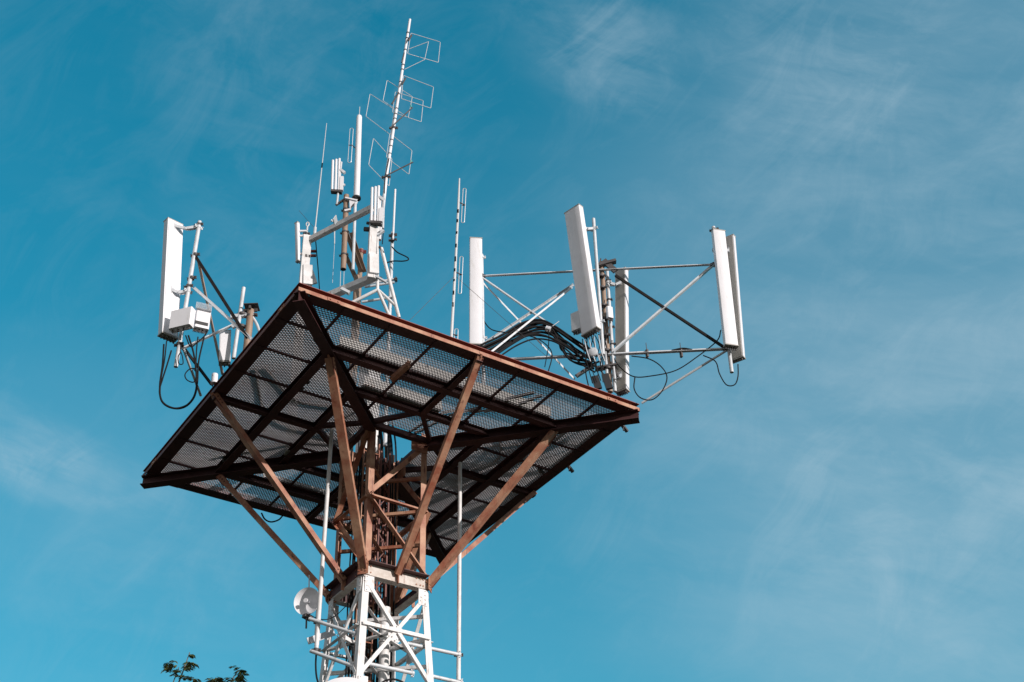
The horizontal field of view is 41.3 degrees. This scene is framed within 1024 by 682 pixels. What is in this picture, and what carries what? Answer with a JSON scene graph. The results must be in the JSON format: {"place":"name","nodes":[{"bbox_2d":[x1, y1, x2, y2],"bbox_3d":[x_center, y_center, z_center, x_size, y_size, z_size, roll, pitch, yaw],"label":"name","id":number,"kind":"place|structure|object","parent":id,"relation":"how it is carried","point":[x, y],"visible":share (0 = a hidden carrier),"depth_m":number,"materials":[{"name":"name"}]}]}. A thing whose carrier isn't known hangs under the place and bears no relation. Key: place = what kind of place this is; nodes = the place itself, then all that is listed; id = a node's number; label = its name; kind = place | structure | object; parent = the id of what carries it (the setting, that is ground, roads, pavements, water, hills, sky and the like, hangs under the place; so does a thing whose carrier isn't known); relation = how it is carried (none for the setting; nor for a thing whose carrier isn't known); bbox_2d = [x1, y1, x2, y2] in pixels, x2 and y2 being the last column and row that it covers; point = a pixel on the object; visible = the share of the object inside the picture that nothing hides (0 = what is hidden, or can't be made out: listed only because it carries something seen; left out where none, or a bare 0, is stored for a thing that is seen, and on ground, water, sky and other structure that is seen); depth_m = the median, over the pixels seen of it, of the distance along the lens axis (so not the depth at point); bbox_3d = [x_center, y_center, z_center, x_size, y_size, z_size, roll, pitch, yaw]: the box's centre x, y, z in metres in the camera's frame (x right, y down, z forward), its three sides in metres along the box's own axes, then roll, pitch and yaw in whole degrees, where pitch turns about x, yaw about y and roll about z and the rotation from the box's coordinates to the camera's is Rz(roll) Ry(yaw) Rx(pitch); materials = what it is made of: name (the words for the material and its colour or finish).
{"place":"outdoors","nodes":[
{"label":"outdoors","id":0,"kind":"place"},
{"bbox_2d":[159,335,196,409],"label":"jumper cable","id":1,"kind":"object","parent":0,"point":[185,406],"visible":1,"depth_m":19.94,"materials":[{"name":"black rubber"}]},
{"bbox_2d":[184,368,195,382],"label":"jumper cable","id":2,"kind":"object","parent":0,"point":[185,375],"visible":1,"depth_m":19.97,"materials":[{"name":"black rubber"}]},
{"bbox_2d":[0,0,1023,681],"label":"sky","id":3,"kind":"structure","parent":0,"point":[850,508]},
{"label":"ground","id":4,"kind":"structure","parent":0,"visible":0},
{"bbox_2d":[161,652,249,681],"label":"leafy tree","id":5,"kind":"object","parent":4,"relation":"on","point":[240,677],"visible":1,"depth_m":14.23,"materials":[{"name":"green plant"}]},
{"bbox_2d":[306,428,462,681],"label":"communication tower","id":6,"kind":"structure","parent":4,"relation":"on","point":[364,582],"depth_m":20.56,"materials":[{"name":"white metal"}]},
{"bbox_2d":[294,575,317,634],"bbox_3d":[-3.056,3.991,20.286,0.414,1.027,0.244,-4,-36,3],"label":"parabolic dish","id":7,"kind":"object","parent":6,"relation":"attached to","point":[305,601],"visible":0.94,"depth_m":20.33,"materials":[{"name":"metal"}]},
{"bbox_2d":[308,606,345,619],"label":"jumper cable","id":8,"kind":"object","parent":7,"relation":"attached to","point":[329,618],"visible":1,"depth_m":20.16,"materials":[{"name":"black rubber"}]},
{"bbox_2d":[312,428,333,651],"bbox_3d":[-2.881,2.911,20.804,0.142,3.982,0.090,-2,-36,0],"label":"omni antenna","id":9,"kind":"object","parent":6,"relation":"attached to","point":[320,591],"visible":0.84,"depth_m":20.69,"materials":[{"name":"metal"}]},
{"bbox_2d":[315,655,318,681],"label":"feeder cable","id":10,"kind":"object","parent":9,"relation":"hanging from","point":[317,680],"visible":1,"depth_m":19.48,"materials":[{"name":"black rubber"}]},
{"bbox_2d":[327,677,364,681],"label":"drum antenna","id":11,"kind":"object","parent":6,"relation":"attached to","point":[346,679],"visible":1,"depth_m":18.61,"materials":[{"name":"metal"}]},
{"bbox_2d":[345,441,359,676],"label":"feeder cable","id":12,"kind":"object","parent":6,"relation":"attached to","point":[349,565],"visible":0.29,"depth_m":20.98,"materials":[{"name":"black rubber"}]},
{"bbox_2d":[347,427,361,676],"bbox_3d":[-2.467,3.478,21.031,0.069,5.903,0.150,29,-46,-35],"label":"feeder cable","id":13,"kind":"object","parent":6,"relation":"attached to","point":[351,592],"visible":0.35,"depth_m":20.87,"materials":[{"name":"black rubber"}]},
{"bbox_2d":[351,458,361,625],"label":"feeder cable","id":14,"kind":"object","parent":6,"relation":"attached to","point":[354,561],"visible":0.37,"depth_m":20.71,"materials":[{"name":"black rubber"}]},
{"bbox_2d":[351,454,362,676],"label":"feeder cable","id":15,"kind":"object","parent":6,"relation":"attached to","point":[355,559],"visible":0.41,"depth_m":21.37,"materials":[{"name":"black rubber"}]},
{"bbox_2d":[352,453,364,675],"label":"feeder cable","id":16,"kind":"object","parent":6,"relation":"attached to","point":[355,588],"visible":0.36,"depth_m":20.67,"materials":[{"name":"black rubber"}]},
{"bbox_2d":[365,454,375,675],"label":"feeder cable","id":17,"kind":"object","parent":6,"relation":"attached to","point":[369,598],"visible":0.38,"depth_m":20.73,"materials":[{"name":"black rubber"}]},
{"bbox_2d":[369,434,378,678],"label":"feeder cable","id":18,"kind":"object","parent":6,"relation":"attached to","point":[374,546],"visible":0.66,"depth_m":20.83,"materials":[{"name":"black rubber"}]},
{"bbox_2d":[371,431,379,681],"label":"feeder cable","id":19,"kind":"object","parent":6,"relation":"attached to","point":[376,541],"visible":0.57,"depth_m":21.99,"materials":[{"name":"black rubber"}]},
{"bbox_2d":[372,431,380,681],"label":"feeder cable","id":20,"kind":"object","parent":6,"relation":"attached to","point":[378,582],"visible":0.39,"depth_m":20.83,"materials":[{"name":"black rubber"}]},
{"bbox_2d":[373,431,382,681],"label":"feeder cable","id":21,"kind":"object","parent":6,"relation":"attached to","point":[374,661],"visible":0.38,"depth_m":20.87,"materials":[{"name":"black rubber"}]},
{"bbox_2d":[376,435,383,681],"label":"feeder cable","id":22,"kind":"object","parent":6,"relation":"attached to","point":[379,560],"visible":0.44,"depth_m":21.54,"materials":[{"name":"black rubber"}]},
{"bbox_2d":[377,415,385,681],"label":"feeder cable","id":23,"kind":"object","parent":6,"relation":"attached to","point":[380,610],"visible":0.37,"depth_m":20.85,"materials":[{"name":"black rubber"}]},
{"bbox_2d":[382,415,387,600],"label":"feeder cable","id":24,"kind":"object","parent":6,"relation":"attached to","point":[385,511],"visible":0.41,"depth_m":21.86,"materials":[{"name":"black rubber"}]},
{"bbox_2d":[387,434,390,560],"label":"feeder cable","id":25,"kind":"object","parent":6,"relation":"attached to","point":[389,444],"visible":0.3,"depth_m":21.97,"materials":[{"name":"black rubber"}]},
{"bbox_2d":[387,437,391,605],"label":"feeder cable","id":26,"kind":"object","parent":6,"relation":"attached to","point":[388,562],"visible":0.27,"depth_m":21.20,"materials":[{"name":"black rubber"}]},
{"bbox_2d":[140,282,639,611],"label":"service platform","id":27,"kind":"structure","parent":6,"relation":"on","point":[508,480],"depth_m":21.48,"materials":[{"name":"red paint"}]},
{"bbox_2d":[173,220,259,395],"bbox_3d":[-4.393,-0.611,21.304,1.261,2.863,1.000,-10,-37,11],"label":"side mount","id":28,"kind":"object","parent":27,"relation":"attached to","point":[248,313],"visible":0.99,"depth_m":20.83,"materials":[{"name":"metal"}]},
{"bbox_2d":[160,337,198,406],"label":"jumper cable","id":29,"kind":"object","parent":28,"relation":"hanging from","point":[164,362],"visible":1,"depth_m":20.15,"materials":[{"name":"black rubber"}]},
{"bbox_2d":[157,217,202,342],"bbox_3d":[-5.257,-0.964,21.224,0.649,2.379,0.300,-2,-36,0],"label":"panel antenna","id":30,"kind":"object","parent":28,"relation":"attached to","point":[171,292],"visible":1,"depth_m":21.19,"materials":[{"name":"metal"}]},
{"bbox_2d":[178,350,183,364],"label":"jumper cable","id":31,"kind":"object","parent":28,"relation":"hanging from","point":[182,358],"visible":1,"depth_m":20.15,"materials":[{"name":"black rubber"}]},
{"bbox_2d":[169,306,195,332],"bbox_3d":[-4.971,-0.301,20.468,0.360,0.375,0.130,-12,-37,14],"label":"radio unit","id":32,"kind":"object","parent":28,"relation":"attached to","point":[182,319],"visible":1,"depth_m":20.41,"materials":[{"name":"metal"}]},
{"bbox_2d":[160,337,204,407],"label":"jumper cable","id":33,"kind":"object","parent":28,"relation":"hanging from","point":[197,369],"visible":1,"depth_m":20.05,"materials":[{"name":"black rubber"}]},
{"bbox_2d":[192,302,211,333],"bbox_3d":[-4.715,-0.323,20.622,0.241,0.481,0.210,14,-39,-20],"label":"radio unit","id":34,"kind":"object","parent":28,"relation":"attached to","point":[202,319],"visible":0.98,"depth_m":20.56,"materials":[{"name":"metal"}]},
{"bbox_2d":[185,330,207,346],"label":"jumper cable","id":35,"kind":"object","parent":34,"relation":"hanging from","point":[196,342],"visible":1,"depth_m":20.35,"materials":[{"name":"black rubber"}]},
{"bbox_2d":[219,330,230,366],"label":"panel antenna","id":36,"kind":"object","parent":28,"relation":"attached to","point":[224,347],"visible":1,"depth_m":20.59,"materials":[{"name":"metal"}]},
{"bbox_2d":[261,513,282,522],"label":"jumper cable","id":37,"kind":"object","parent":27,"relation":"hanging from","point":[271,521],"visible":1,"depth_m":23.49,"materials":[{"name":"black rubber"}]},
{"bbox_2d":[284,205,386,455],"bbox_3d":[-2.983,-0.294,23.444,1.614,4.704,1.167,1,-36,-4],"label":"head frame","id":38,"kind":"object","parent":27,"relation":"on","point":[307,275],"visible":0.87,"depth_m":24.09,"materials":[{"name":"white paint"}]},
{"bbox_2d":[299,222,309,256],"bbox_3d":[-3.829,-1.857,25.060,0.259,0.903,0.090,-2,-36,0],"label":"arm bracket","id":39,"kind":"object","parent":38,"relation":"attached to","point":[306,232],"visible":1,"depth_m":25.16,"materials":[{"name":"metal"}]},
{"bbox_2d":[294,221,300,263],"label":"panel antenna","id":40,"kind":"object","parent":39,"relation":"attached to","point":[297,243],"visible":1,"depth_m":25.00,"materials":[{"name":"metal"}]},
{"bbox_2d":[315,241,319,288],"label":"jumper cable","id":41,"kind":"object","parent":38,"relation":"attached to","point":[317,264],"visible":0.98,"depth_m":24.76,"materials":[{"name":"black rubber"}]},
{"bbox_2d":[313,123,326,233],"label":"whip antenna","id":42,"kind":"object","parent":38,"relation":"on","point":[315,229],"visible":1,"depth_m":25.83,"materials":[{"name":"silver metal"}]},
{"bbox_2d":[331,219,337,282],"bbox_3d":[-3.282,-1.651,24.836,0.140,1.513,0.090,20,-41,-27],"label":"hanging rod","id":43,"kind":"object","parent":38,"relation":"hanging from","point":[334,247],"visible":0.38,"depth_m":24.93,"materials":[{"name":"metal"}]},
{"bbox_2d":[352,200,400,317],"bbox_3d":[-2.415,-1.413,24.552,0.887,2.776,0.409,0,-36,-2],"label":"tripod frame","id":44,"kind":"object","parent":38,"relation":"attached to","point":[381,294],"visible":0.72,"depth_m":24.05,"materials":[{"name":"white paint"}]},
{"bbox_2d":[383,189,396,446],"bbox_3d":[-2.152,-0.568,24.108,0.160,5.647,0.138,-9,-37,9],"label":"rod antenna","id":45,"kind":"object","parent":44,"relation":"attached to","point":[392,235],"visible":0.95,"depth_m":24.82,"materials":[{"name":"metal"}]},
{"bbox_2d":[387,246,408,262],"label":"jumper cable","id":46,"kind":"object","parent":45,"relation":"attached to","point":[398,260],"visible":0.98,"depth_m":24.65,"materials":[{"name":"black rubber"}]},
{"bbox_2d":[370,185,384,228],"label":"triple rod antenna","id":47,"kind":"object","parent":38,"relation":"attached to","point":[378,220],"visible":1,"depth_m":24.26,"materials":[{"name":"metal"}]},
{"bbox_2d":[366,19,440,240],"bbox_3d":[-2.139,-4.260,26.749,1.477,6.039,0.345,5,-37,-9],"label":"loop antenna mast","id":48,"kind":"object","parent":38,"relation":"attached to","point":[393,127],"visible":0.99,"depth_m":26.91,"materials":[{"name":"silver metal"}]},
{"bbox_2d":[382,158,389,243],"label":"feeder cable","id":49,"kind":"object","parent":48,"relation":"attached to","point":[384,191],"visible":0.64,"depth_m":25.68,"materials":[{"name":"black rubber"}]},
{"bbox_2d":[335,194,365,451],"bbox_3d":[-2.919,-0.421,24.154,0.748,5.502,0.366,29,-46,-35],"label":"support pipe","id":50,"kind":"object","parent":27,"relation":"on","point":[359,252],"visible":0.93,"depth_m":24.96,"materials":[{"name":"metal"}]},
{"bbox_2d":[331,158,345,203],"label":"triple rod antenna","id":51,"kind":"object","parent":50,"relation":"attached to","point":[339,184],"visible":1,"depth_m":25.85,"materials":[{"name":"metal"}]},
{"bbox_2d":[344,107,361,270],"bbox_3d":[-2.993,-2.961,25.717,0.297,4.170,0.170,-2,-36,0],"label":"omni antenna","id":52,"kind":"object","parent":50,"relation":"attached to","point":[355,199],"visible":1,"depth_m":25.70,"materials":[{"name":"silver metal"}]},
{"bbox_2d":[348,128,354,162],"bbox_3d":[-3.094,-3.795,26.328,0.149,0.937,0.020,-2,-36,0],"label":"folded dipole","id":53,"kind":"object","parent":52,"relation":"attached to","point":[350,145],"visible":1,"depth_m":26.32,"materials":[{"name":"silver metal"}]},
{"bbox_2d":[450,178,465,338],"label":"dipole antenna","id":54,"kind":"object","parent":27,"relation":"on","point":[454,276],"visible":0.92,"depth_m":21.60,"materials":[{"name":"silver metal"}]},
{"bbox_2d":[459,279,545,355],"bbox_3d":[-0.182,-0.399,21.554,1.662,1.003,0.006,18,-41,-25],"label":"guy wire","id":55,"kind":"object","parent":54,"relation":"attached to","point":[501,316],"visible":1,"depth_m":21.55,"materials":[{"name":"metal"}]},
{"bbox_2d":[414,392,533,433],"bbox_3d":[-0.655,1.124,21.666,2.243,0.044,0.181,-20,-40,23],"label":"feeder cable","id":56,"kind":"object","parent":27,"relation":"on","point":[477,407],"visible":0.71,"depth_m":21.37,"materials":[{"name":"black rubber"}]},
{"bbox_2d":[409,395,542,431],"bbox_3d":[-0.633,1.119,21.660,2.368,0.044,0.336,-14,-38,17],"label":"feeder cable","id":57,"kind":"object","parent":27,"relation":"on","point":[465,411],"visible":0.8,"depth_m":21.64,"materials":[{"name":"black rubber"}]},
{"bbox_2d":[482,218,733,403],"bbox_3d":[1.452,-0.529,22.973,4.295,3.613,1.180,3,-36,-7],"label":"sector frame","id":58,"kind":"object","parent":27,"relation":"on","point":[607,378],"visible":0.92,"depth_m":22.64,"materials":[{"name":"metal"}]},
{"bbox_2d":[469,237,486,346],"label":"panel antenna","id":59,"kind":"object","parent":58,"relation":"attached to","point":[476,336],"visible":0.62,"depth_m":22.89,"materials":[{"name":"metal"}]},
{"bbox_2d":[484,320,521,333],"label":"jumper cable","id":60,"kind":"object","parent":58,"relation":"hanging from","point":[496,330],"visible":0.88,"depth_m":22.56,"materials":[{"name":"black rubber"}]},
{"bbox_2d":[485,324,579,348],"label":"feeder cable","id":61,"kind":"object","parent":58,"relation":"attached to","point":[494,344],"visible":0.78,"depth_m":22.12,"materials":[{"name":"black rubber"}]},
{"bbox_2d":[477,319,589,348],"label":"feeder cable","id":62,"kind":"object","parent":58,"relation":"attached to","point":[517,325],"visible":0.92,"depth_m":22.34,"materials":[{"name":"black rubber"}]},
{"bbox_2d":[481,321,587,351],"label":"feeder cable","id":63,"kind":"object","parent":58,"relation":"attached to","point":[531,323],"visible":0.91,"depth_m":22.27,"materials":[{"name":"black rubber"}]},
{"bbox_2d":[545,321,558,331],"bbox_3d":[0.642,-0.220,22.420,0.252,0.236,0.161,12,-38,-19],"label":"cable clamp","id":64,"kind":"object","parent":63,"relation":"attached to","point":[547,328],"visible":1,"depth_m":22.33,"materials":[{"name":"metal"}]},
{"bbox_2d":[544,332,548,366],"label":"jumper cable","id":65,"kind":"object","parent":64,"relation":"hanging from","point":[547,351],"visible":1,"depth_m":22.10,"materials":[{"name":"black rubber"}]},
{"bbox_2d":[485,325,592,362],"bbox_3d":[0.385,0.023,22.225,1.880,0.664,0.095,5,-37,-9],"label":"feeder cable","id":66,"kind":"object","parent":58,"relation":"attached to","point":[544,327],"visible":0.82,"depth_m":22.32,"materials":[{"name":"black rubber"}]},
{"bbox_2d":[529,336,551,370],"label":"jumper cable","id":67,"kind":"object","parent":58,"relation":"hanging from","point":[549,348],"visible":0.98,"depth_m":22.12,"materials":[{"name":"black rubber"}]},
{"bbox_2d":[487,328,594,364],"bbox_3d":[0.450,0.060,22.194,1.874,0.641,0.078,4,-37,-8],"label":"feeder cable","id":68,"kind":"object","parent":58,"relation":"attached to","point":[516,335],"visible":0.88,"depth_m":22.18,"materials":[{"name":"black rubber"}]},
{"bbox_2d":[494,331,589,362],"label":"feeder cable","id":69,"kind":"object","parent":58,"relation":"attached to","point":[544,332],"visible":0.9,"depth_m":22.28,"materials":[{"name":"black rubber"}]},
{"bbox_2d":[490,330,598,365],"bbox_3d":[0.492,0.082,22.247,1.912,0.677,0.080,4,-37,-8],"label":"feeder cable","id":70,"kind":"object","parent":58,"relation":"attached to","point":[564,349],"visible":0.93,"depth_m":22.18,"materials":[{"name":"black rubber"}]},
{"bbox_2d":[496,328,593,360],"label":"feeder cable","id":71,"kind":"object","parent":58,"relation":"attached to","point":[531,331],"visible":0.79,"depth_m":22.26,"materials":[{"name":"black rubber"}]},
{"bbox_2d":[500,323,590,358],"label":"feeder cable","id":72,"kind":"object","parent":58,"relation":"attached to","point":[557,338],"visible":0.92,"depth_m":22.30,"materials":[{"name":"black rubber"}]},
{"bbox_2d":[497,335,594,362],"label":"feeder cable","id":73,"kind":"object","parent":58,"relation":"attached to","point":[554,338],"visible":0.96,"depth_m":22.18,"materials":[{"name":"black rubber"}]},
{"bbox_2d":[498,333,594,369],"bbox_3d":[0.517,0.140,22.103,1.666,0.628,0.051,5,-37,-9],"label":"feeder cable","id":74,"kind":"object","parent":58,"relation":"attached to","point":[564,345],"visible":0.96,"depth_m":22.17,"materials":[{"name":"black rubber"}]},
{"bbox_2d":[512,325,582,352],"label":"feeder cable","id":75,"kind":"object","parent":58,"relation":"attached to","point":[555,332],"visible":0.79,"depth_m":22.40,"materials":[{"name":"black rubber"}]},
{"bbox_2d":[501,338,594,372],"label":"feeder cable","id":76,"kind":"object","parent":58,"relation":"attached to","point":[566,349],"visible":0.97,"depth_m":22.07,"materials":[{"name":"black rubber"}]},
{"bbox_2d":[564,203,604,338],"bbox_3d":[1.261,-1.148,23.023,0.454,2.749,0.448,-29,-44,32],"label":"panel antenna","id":77,"kind":"object","parent":58,"relation":"attached to","point":[585,291],"visible":1,"depth_m":22.86,"materials":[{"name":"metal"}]},
{"bbox_2d":[570,311,580,334],"bbox_3d":[1.087,-0.277,22.492,0.170,0.405,0.164,-23,-41,26],"label":"radio unit","id":78,"kind":"object","parent":77,"relation":"attached to","point":[575,325],"visible":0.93,"depth_m":22.42,"materials":[{"name":"metal"}]},
{"bbox_2d":[585,338,588,385],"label":"jumper cable","id":79,"kind":"object","parent":77,"relation":"hanging from","point":[585,362],"visible":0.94,"depth_m":21.91,"materials":[{"name":"grey rubber"}]},
{"bbox_2d":[582,339,592,383],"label":"jumper cable","id":80,"kind":"object","parent":77,"relation":"hanging from","point":[586,361],"visible":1,"depth_m":21.91,"materials":[{"name":"grey rubber"}]},
{"bbox_2d":[591,337,596,381],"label":"jumper cable","id":81,"kind":"object","parent":77,"relation":"hanging from","point":[591,361],"visible":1,"depth_m":21.93,"materials":[{"name":"grey rubber"}]},
{"bbox_2d":[595,335,600,380],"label":"jumper cable","id":82,"kind":"object","parent":58,"relation":"hanging from","point":[596,357],"visible":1,"depth_m":22.01,"materials":[{"name":"grey rubber"}]},
{"bbox_2d":[602,313,606,370],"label":"jumper cable","id":83,"kind":"object","parent":58,"relation":"hanging from","point":[605,340],"visible":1,"depth_m":22.36,"materials":[{"name":"black rubber"}]},
{"bbox_2d":[602,300,609,373],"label":"jumper cable","id":84,"kind":"object","parent":58,"relation":"hanging from","point":[606,344],"visible":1,"depth_m":22.22,"materials":[{"name":"black rubber"}]},
{"bbox_2d":[606,306,613,321],"bbox_3d":[1.627,-0.448,22.617,0.105,0.275,0.070,15,-39,-21],"label":"radio unit","id":85,"kind":"object","parent":58,"relation":"attached to","point":[609,312],"visible":1,"depth_m":22.59,"materials":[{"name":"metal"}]},
{"bbox_2d":[605,267,629,396],"bbox_3d":[1.811,-0.176,22.777,0.493,2.600,0.230,-1,-36,-2],"label":"panel antenna","id":86,"kind":"object","parent":58,"relation":"attached to","point":[622,317],"visible":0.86,"depth_m":22.75,"materials":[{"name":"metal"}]},
{"bbox_2d":[631,356,667,400],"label":"jumper cable","id":87,"kind":"object","parent":58,"relation":"hanging from","point":[663,387],"visible":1,"depth_m":21.86,"materials":[{"name":"black rubber"}]},
{"bbox_2d":[614,330,720,377],"bbox_3d":[2.546,0.215,22.183,1.848,0.880,0.027,-3,-36,1],"label":"jumper cable","id":88,"kind":"object","parent":58,"relation":"hanging from","point":[674,370],"visible":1,"depth_m":22.02,"materials":[{"name":"black rubber"}]},
{"bbox_2d":[672,348,691,350],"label":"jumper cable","id":89,"kind":"object","parent":58,"relation":"on","point":[681,348],"visible":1,"depth_m":22.22,"materials":[{"name":"black rubber"}]},
{"bbox_2d":[703,355,738,385],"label":"jumper cable","id":90,"kind":"object","parent":58,"relation":"hanging from","point":[720,374],"visible":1,"depth_m":21.91,"materials":[{"name":"black rubber"}]},
{"bbox_2d":[711,228,738,350],"bbox_3d":[3.544,-0.846,22.805,0.301,2.521,0.259,7,-37,-12],"label":"panel antenna","id":91,"kind":"object","parent":58,"relation":"attached to","point":[726,305],"visible":1,"depth_m":22.67,"materials":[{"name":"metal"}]},
{"bbox_2d":[712,234,745,363],"bbox_3d":[3.680,-0.751,22.849,0.393,2.670,0.302,-25,-42,28],"label":"panel antenna","id":92,"kind":"object","parent":58,"relation":"attached to","point":[738,355],"visible":0.53,"depth_m":22.81,"materials":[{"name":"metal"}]},
{"bbox_2d":[388,423,392,606],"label":"feeder cable","id":93,"kind":"object","parent":6,"relation":"attached to","point":[392,511],"visible":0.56,"depth_m":21.95,"materials":[{"name":"black rubber"}]},
{"bbox_2d":[382,678,402,681],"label":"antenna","id":94,"kind":"object","parent":6,"relation":"attached to","point":[395,679],"visible":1,"depth_m":19.15,"materials":[{"name":"grey metal"}]},
{"bbox_2d":[389,422,396,681],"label":"feeder cable","id":95,"kind":"object","parent":6,"relation":"attached to","point":[394,544],"visible":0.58,"depth_m":21.69,"materials":[{"name":"black rubber"}]},
{"bbox_2d":[454,462,462,680],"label":"omni antenna","id":96,"kind":"object","parent":6,"relation":"attached to","point":[458,667],"visible":1,"depth_m":21.02,"materials":[{"name":"metal"}]},
{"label":"jumper cable","id":97,"kind":"object","parent":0,"visible":0},
{"bbox_2d":[588,347,597,356],"bbox_3d":[1.307,0.177,22.049,0.170,0.172,0.060,-13,-38,15],"label":"junction cap","id":98,"kind":"object","parent":97,"relation":"attached to","point":[593,351],"visible":1,"depth_m":22.02,"materials":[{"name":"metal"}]}
]}

